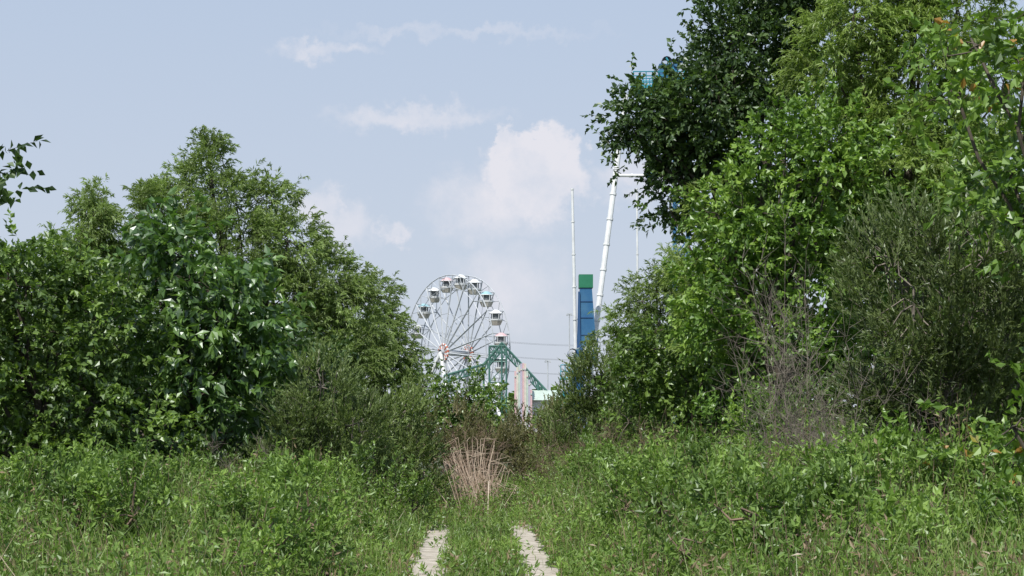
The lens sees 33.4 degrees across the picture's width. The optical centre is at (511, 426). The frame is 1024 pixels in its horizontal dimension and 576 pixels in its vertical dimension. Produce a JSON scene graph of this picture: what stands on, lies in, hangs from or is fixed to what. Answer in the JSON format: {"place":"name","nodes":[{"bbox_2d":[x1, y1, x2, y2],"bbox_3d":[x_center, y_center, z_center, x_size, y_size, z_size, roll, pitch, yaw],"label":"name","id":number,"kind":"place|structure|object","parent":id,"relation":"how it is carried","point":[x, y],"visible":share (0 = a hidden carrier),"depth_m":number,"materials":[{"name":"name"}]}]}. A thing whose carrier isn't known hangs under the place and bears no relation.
{"place":"outdoors","nodes":[
{"label":"outdoors","id":0,"kind":"place"},
{"bbox_2d":[402,521,559,575],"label":"dirt path","id":1,"kind":"structure","parent":0,"point":[429,555],"depth_m":28.20,"materials":[{"name":"beige soil"}]},
{"bbox_2d":[0,425,1023,575],"bbox_3d":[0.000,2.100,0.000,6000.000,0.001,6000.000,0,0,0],"label":"ground","id":2,"kind":"structure","parent":0,"point":[542,547],"depth_m":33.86,"materials":[{"name":"green plant"}]},
{"bbox_2d":[0,135,55,208],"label":"broadleaf tree","id":3,"kind":"object","parent":2,"relation":"on","point":[5,197],"visible":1,"depth_m":24.41,"materials":[{"name":"green plant"}]},
{"bbox_2d":[0,172,166,448],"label":"willow tree","id":4,"kind":"object","parent":2,"relation":"on","point":[107,219],"visible":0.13,"depth_m":52.34,"materials":[{"name":"green plant"}]},
{"bbox_2d":[0,208,221,488],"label":"broadleaf tree","id":5,"kind":"object","parent":2,"relation":"on","point":[19,339],"visible":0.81,"depth_m":35.34,"materials":[{"name":"green plant"}]},
{"bbox_2d":[0,448,314,530],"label":"broadleaf shrub","id":6,"kind":"object","parent":2,"relation":"on","point":[61,472],"visible":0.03,"depth_m":26.33,"materials":[{"name":"green plant"}]},
{"bbox_2d":[84,186,318,466],"bbox_3d":[-7.057,-1.628,37.917,5.786,7.599,4.512,0,0,22],"label":"leaf tree","id":7,"kind":"object","parent":2,"relation":"on","point":[235,331],"visible":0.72,"depth_m":37.32,"materials":[{"name":"green plant"}]},
{"bbox_2d":[0,228,432,457],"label":"broadleaf tree","id":8,"kind":"object","parent":2,"relation":"on","point":[278,299],"visible":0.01,"depth_m":56.92,"materials":[{"name":"green plant"}]},
{"bbox_2d":[120,125,402,445],"bbox_3d":[-7.258,-3.340,49.956,8.210,11.030,5.153,0,0,0],"label":"willow tree","id":9,"kind":"object","parent":2,"relation":"on","point":[321,294],"visible":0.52,"depth_m":49.33,"materials":[{"name":"green plant"}]},
{"bbox_2d":[205,430,321,477],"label":"bare shrub","id":10,"kind":"object","parent":2,"relation":"on","point":[228,465],"visible":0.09,"depth_m":35.23,"materials":[{"name":"plant"}]},
{"bbox_2d":[177,318,405,472],"bbox_3d":[-5.584,-0.240,42.150,6.191,4.892,4.521,0,0,0],"label":"broadleaf shrub","id":11,"kind":"object","parent":2,"relation":"on","point":[233,441],"visible":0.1,"depth_m":41.64,"materials":[{"name":"green plant"}]},
{"bbox_2d":[230,329,409,483],"bbox_3d":[-4.037,0.030,36.956,4.083,4.275,2.562,0,0,-18],"label":"baccharis bush","id":12,"kind":"object","parent":2,"relation":"on","point":[308,434],"visible":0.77,"depth_m":36.55,"materials":[{"name":"green plant"}]},
{"bbox_2d":[328,261,436,452],"bbox_3d":[-4.527,-1.610,56.063,4.318,7.538,4.017,0,0,0],"label":"willow tree","id":13,"kind":"object","parent":2,"relation":"on","point":[406,365],"visible":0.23,"depth_m":55.50,"materials":[{"name":"green plant"}]},
{"bbox_2d":[318,440,449,527],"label":"broadleaf shrub","id":14,"kind":"object","parent":2,"relation":"on","point":[406,490],"visible":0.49,"depth_m":34.20,"materials":[{"name":"green plant"}]},
{"bbox_2d":[342,371,463,507],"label":"baccharis bush","id":15,"kind":"object","parent":2,"relation":"on","point":[414,450],"visible":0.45,"depth_m":39.87,"materials":[{"name":"green plant"}]},
{"bbox_2d":[0,384,859,438],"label":"distant trees","id":16,"kind":"object","parent":2,"relation":"on","point":[511,395],"depth_m":233.66,"materials":[{"name":"green plant"}]},
{"bbox_2d":[406,274,510,431],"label":"ferris wheel","id":17,"kind":"object","parent":2,"relation":"on","point":[444,351],"visible":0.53,"depth_m":190.79,"materials":[{"name":"metal"}]},
{"bbox_2d":[424,432,518,515],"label":"dry reeds","id":18,"kind":"object","parent":2,"relation":"on","point":[479,480],"visible":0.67,"depth_m":40.92,"materials":[{"name":"beige plant"}]},
{"bbox_2d":[397,391,556,487],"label":"olive shrub","id":19,"kind":"object","parent":2,"relation":"on","point":[506,434],"visible":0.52,"depth_m":49.59,"materials":[{"name":"green plant"}]},
{"bbox_2d":[356,315,599,374],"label":"power line","id":20,"kind":"object","parent":2,"relation":"on","point":[504,356],"visible":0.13,"depth_m":236.29,"materials":[{"name":"black metal"}]},
{"bbox_2d":[442,421,525,489],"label":"bare shrub","id":21,"kind":"object","parent":2,"relation":"on","point":[471,456],"visible":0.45,"depth_m":46.11,"materials":[{"name":"plant"}]},
{"bbox_2d":[396,354,584,473],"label":"broadleaf shrub","id":22,"kind":"object","parent":2,"relation":"on","point":[475,388],"visible":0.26,"depth_m":69.45,"materials":[{"name":"green plant"}]},
{"bbox_2d":[443,342,546,421],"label":"roller coaster","id":23,"kind":"object","parent":2,"relation":"on","point":[499,349],"visible":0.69,"depth_m":149.97,"materials":[{"name":"green paint"}]},
{"bbox_2d":[0,418,1023,575],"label":"undergrowth","id":24,"kind":"object","parent":2,"relation":"on","point":[90,486],"visible":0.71,"depth_m":21.95,"materials":[{"name":"green plant"}]},
{"bbox_2d":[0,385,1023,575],"bbox_3d":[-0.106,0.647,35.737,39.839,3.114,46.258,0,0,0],"label":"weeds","id":25,"kind":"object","parent":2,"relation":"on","point":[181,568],"visible":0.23,"depth_m":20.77,"materials":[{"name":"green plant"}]},
{"bbox_2d":[514,363,531,428],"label":"funhouse facade","id":26,"kind":"structure","parent":2,"relation":"on","point":[522,392],"depth_m":147.75,"materials":[{"name":"paint"}]},
{"bbox_2d":[532,390,561,430],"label":"pavilion building","id":27,"kind":"structure","parent":2,"relation":"on","point":[537,397],"depth_m":148.53,"materials":[{"name":"white paint"}]},
{"bbox_2d":[544,360,550,389],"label":"light pole","id":28,"kind":"object","parent":2,"relation":"on","point":[545,361],"visible":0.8,"depth_m":154.95,"materials":[{"name":"metal"}]},
{"bbox_2d":[485,391,613,473],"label":"olive shrub","id":29,"kind":"object","parent":2,"relation":"on","point":[529,431],"visible":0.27,"depth_m":61.68,"materials":[{"name":"green plant"}]},
{"bbox_2d":[566,313,572,383],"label":"light pole","id":30,"kind":"object","parent":2,"relation":"on","point":[569,314],"visible":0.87,"depth_m":164.94,"materials":[{"name":"metal"}]},
{"bbox_2d":[533,419,627,490],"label":"bare shrub","id":31,"kind":"object","parent":2,"relation":"on","point":[547,451],"visible":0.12,"depth_m":43.27,"materials":[{"name":"plant"}]},
{"bbox_2d":[522,335,664,463],"bbox_3d":[2.713,-0.389,55.057,4.790,5.109,3.368,0,0,0],"label":"baccharis bush","id":32,"kind":"object","parent":2,"relation":"on","point":[587,405],"visible":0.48,"depth_m":54.63,"materials":[{"name":"green plant"}]},
{"bbox_2d":[571,416,679,456],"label":"bare shrub","id":33,"kind":"object","parent":2,"relation":"on","point":[624,443],"visible":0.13,"depth_m":39.63,"materials":[{"name":"plant"}]},
{"bbox_2d":[560,56,767,427],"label":"pendulum ride","id":34,"kind":"object","parent":2,"relation":"on","point":[585,324],"visible":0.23,"depth_m":159.95,"materials":[{"name":"white paint"}]},
{"bbox_2d":[577,242,808,442],"bbox_3d":[6.273,-2.039,58.577,8.245,8.564,5.460,0,0,0],"label":"willow tree","id":35,"kind":"object","parent":2,"relation":"on","point":[637,306],"visible":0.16,"depth_m":57.79,"materials":[{"name":"green plant"}]},
{"bbox_2d":[580,276,810,455],"bbox_3d":[4.739,-0.885,44.109,6.112,6.103,5.101,0,0,0],"label":"broadleaf shrub","id":36,"kind":"object","parent":2,"relation":"on","point":[652,380],"visible":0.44,"depth_m":43.67,"materials":[{"name":"green plant"}]},
{"bbox_2d":[652,178,772,436],"bbox_3d":[4.970,-1.932,41.196,2.674,8.173,3.092,0,0,-41],"label":"willow shrub","id":37,"kind":"object","parent":2,"relation":"on","point":[686,207],"visible":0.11,"depth_m":41.17,"materials":[{"name":"green plant"}]},
{"bbox_2d":[582,0,865,453],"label":"broadleaf tree","id":38,"kind":"object","parent":2,"relation":"on","point":[669,127],"visible":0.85,"depth_m":41.44,"materials":[{"name":"green plant"}]},
{"bbox_2d":[662,365,875,465],"bbox_3d":[4.909,0.450,34.181,5.431,3.518,2.723,0,0,0],"label":"broadleaf shrub","id":39,"kind":"object","parent":2,"relation":"on","point":[710,403],"visible":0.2,"depth_m":33.84,"materials":[{"name":"green plant"}]},
{"bbox_2d":[661,76,921,431],"bbox_3d":[6.441,-2.920,39.232,6.010,10.182,5.622,0,0,0],"label":"broadleaf tree","id":40,"kind":"object","parent":2,"relation":"on","point":[803,150],"visible":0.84,"depth_m":38.50,"materials":[{"name":"green plant"}]},
{"bbox_2d":[700,179,889,470],"bbox_3d":[5.052,-1.121,29.646,3.684,6.514,3.101,0,0,0],"label":"bare shrub","id":41,"kind":"object","parent":2,"relation":"on","point":[784,376],"visible":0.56,"depth_m":29.53,"materials":[{"name":"plant"}]},
{"bbox_2d":[641,27,1022,435],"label":"broadleaf tree","id":42,"kind":"object","parent":2,"relation":"on","point":[828,76],"visible":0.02,"depth_m":49.32,"materials":[{"name":"green plant"}]},
{"bbox_2d":[751,300,973,478],"bbox_3d":[5.073,0.125,25.666,3.202,4.024,3.227,0,0,0],"label":"bare shrub","id":43,"kind":"object","parent":2,"relation":"on","point":[816,435],"visible":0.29,"depth_m":25.57,"materials":[{"name":"plant"}]},
{"bbox_2d":[726,404,1023,520],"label":"broadleaf shrub","id":44,"kind":"object","parent":2,"relation":"on","point":[880,436],"visible":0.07,"depth_m":24.05,"materials":[{"name":"green plant"}]},
{"bbox_2d":[766,0,1023,355],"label":"willow tree","id":45,"kind":"object","parent":2,"relation":"on","point":[882,48],"visible":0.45,"depth_m":39.29,"materials":[{"name":"green leaf"},{"name":"bark"}]},
{"bbox_2d":[777,452,1023,575],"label":"broadleaf shrub","id":46,"kind":"object","parent":2,"relation":"on","point":[981,496],"visible":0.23,"depth_m":19.39,"materials":[{"name":"green plant"}]},
{"bbox_2d":[814,176,1023,461],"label":"baccharis bush","id":47,"kind":"object","parent":2,"relation":"on","point":[925,338],"visible":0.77,"depth_m":26.46,"materials":[{"name":"green plant"}]},
{"bbox_2d":[833,129,1023,448],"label":"broadleaf shrub","id":48,"kind":"object","parent":2,"relation":"on","point":[966,141],"visible":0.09,"depth_m":30.76,"materials":[{"name":"green plant"}]},
{"bbox_2d":[883,0,1023,511],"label":"broadleaf tree","id":49,"kind":"object","parent":2,"relation":"on","point":[992,97],"visible":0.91,"depth_m":22.16,"materials":[{"name":"green plant"}]},
{"bbox_2d":[0,0,1023,410],"label":"sky","id":50,"kind":"structure","parent":0,"point":[439,137],"materials":[{"name":"blue"}]}
]}

